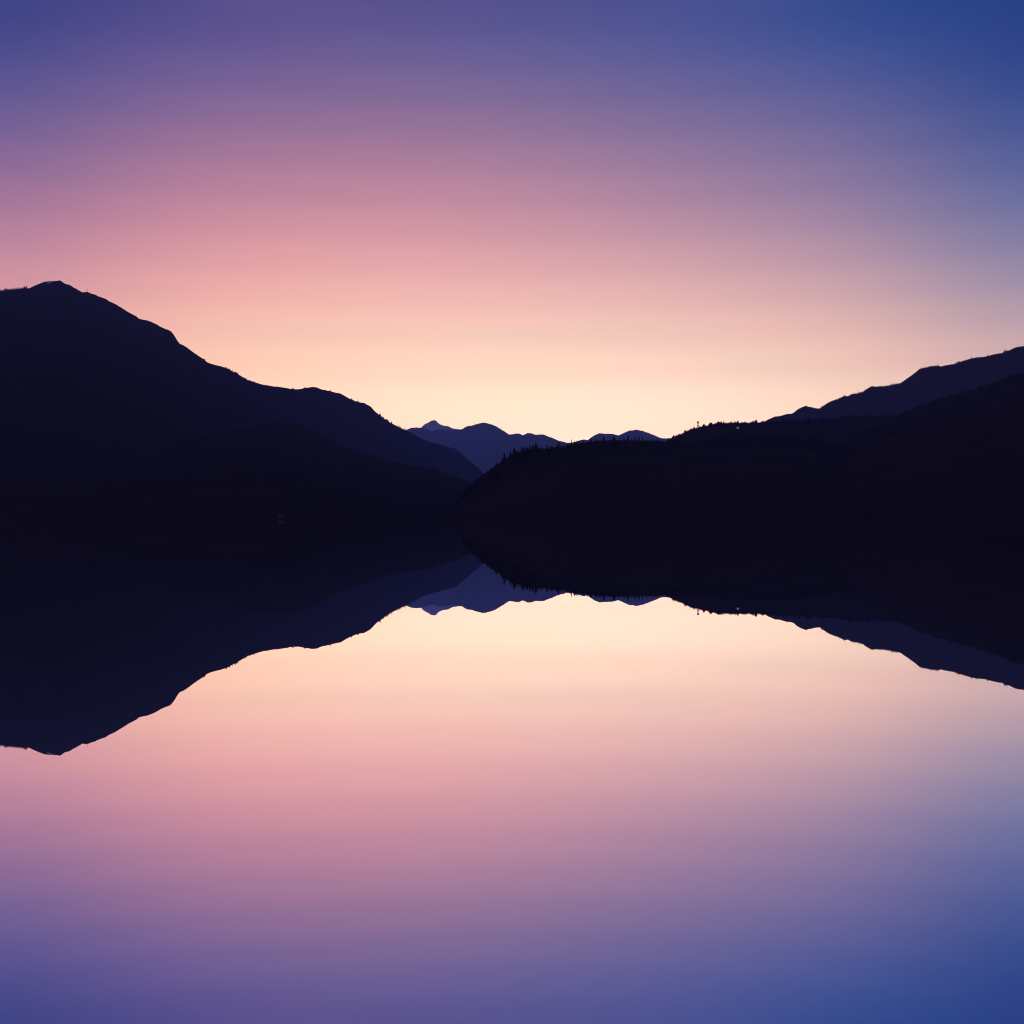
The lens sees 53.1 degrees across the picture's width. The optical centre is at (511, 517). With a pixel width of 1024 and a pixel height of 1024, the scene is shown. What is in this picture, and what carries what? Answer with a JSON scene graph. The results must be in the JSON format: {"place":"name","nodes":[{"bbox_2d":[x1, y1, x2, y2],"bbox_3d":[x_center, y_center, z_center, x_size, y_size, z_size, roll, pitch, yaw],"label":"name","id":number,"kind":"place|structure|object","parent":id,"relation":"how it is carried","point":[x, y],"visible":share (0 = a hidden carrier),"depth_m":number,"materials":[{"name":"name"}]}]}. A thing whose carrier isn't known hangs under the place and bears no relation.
{"place":"outdoors","nodes":[
{"label":"outdoors","id":0,"kind":"place"},
{"bbox_2d":[0,423,471,518],"bbox_3d":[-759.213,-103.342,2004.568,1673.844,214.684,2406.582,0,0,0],"label":"hill","id":1,"kind":"structure","parent":0,"point":[275,470],"depth_m":1246.19,"materials":[{"name":"black"}]},
{"bbox_2d":[0,280,483,489],"bbox_3d":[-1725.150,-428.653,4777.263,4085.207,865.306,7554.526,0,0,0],"label":"mountain","id":2,"kind":"structure","parent":0,"point":[92,384],"depth_m":2483.41,"materials":[{"name":"blue stone"}]},
{"bbox_2d":[421,420,459,430],"bbox_3d":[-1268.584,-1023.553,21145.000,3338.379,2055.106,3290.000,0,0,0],"label":"mountain","id":3,"kind":"structure","parent":0,"point":[432,425],"depth_m":21461.24,"materials":[{"name":"blue stone"}]},
{"bbox_2d":[0,519,1023,1023],"bbox_3d":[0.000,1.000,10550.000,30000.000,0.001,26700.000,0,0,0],"label":"lake water","id":4,"kind":"structure","parent":0,"point":[510,771],"depth_m":4.04,"materials":[{"name":"multicoloured liquid"}]},
{"bbox_2d":[0,0,1023,442],"label":"sky","id":5,"kind":"structure","parent":0,"point":[561,220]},
{"bbox_2d":[406,423,669,472],"bbox_3d":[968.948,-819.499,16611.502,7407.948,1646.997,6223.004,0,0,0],"label":"mountain","id":6,"kind":"structure","parent":0,"point":[483,447],"depth_m":17237.03,"materials":[{"name":"blue stone"}]},
{"bbox_2d":[445,436,846,518],"bbox_3d":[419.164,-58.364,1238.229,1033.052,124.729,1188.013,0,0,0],"label":"hill","id":7,"kind":"structure","parent":0,"point":[723,482],"depth_m":1021.75,"materials":[{"name":"black"}]},
{"bbox_2d":[512,447,516,456],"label":"conifer","id":8,"kind":"object","parent":7,"relation":"on","point":[513,453],"visible":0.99,"depth_m":1242.45,"materials":[{"name":"black plant"}]},
{"bbox_2d":[462,435,850,497],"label":"forest","id":9,"kind":"object","parent":7,"relation":"on","point":[622,445],"visible":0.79,"depth_m":1350.65,"materials":[{"name":"black plant"}]},
{"bbox_2d":[668,415,896,444],"bbox_3d":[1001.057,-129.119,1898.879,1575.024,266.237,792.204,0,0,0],"label":"hill","id":10,"kind":"structure","parent":0,"point":[793,426],"depth_m":1974.62,"materials":[{"name":"black plant"}]},
{"bbox_2d":[676,417,885,441],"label":"forest","id":11,"kind":"object","parent":10,"relation":"on","point":[797,428],"visible":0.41,"depth_m":1962.69,"materials":[{"name":"black plant"}]},
{"bbox_2d":[748,372,1023,518],"bbox_3d":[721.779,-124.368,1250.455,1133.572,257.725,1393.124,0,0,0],"label":"hill","id":12,"kind":"structure","parent":0,"point":[966,463],"depth_m":909.10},
{"bbox_2d":[843,374,1023,451],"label":"forest","id":13,"kind":"object","parent":12,"relation":"on","point":[936,407],"visible":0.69,"depth_m":1453.29,"materials":[{"name":"black plant"}]},
{"bbox_2d":[764,346,1023,422],"bbox_3d":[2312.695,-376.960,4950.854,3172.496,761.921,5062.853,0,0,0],"label":"mountain","id":14,"kind":"structure","parent":0,"point":[926,385],"depth_m":4417.04,"materials":[{"name":"blue stone"}]}
]}

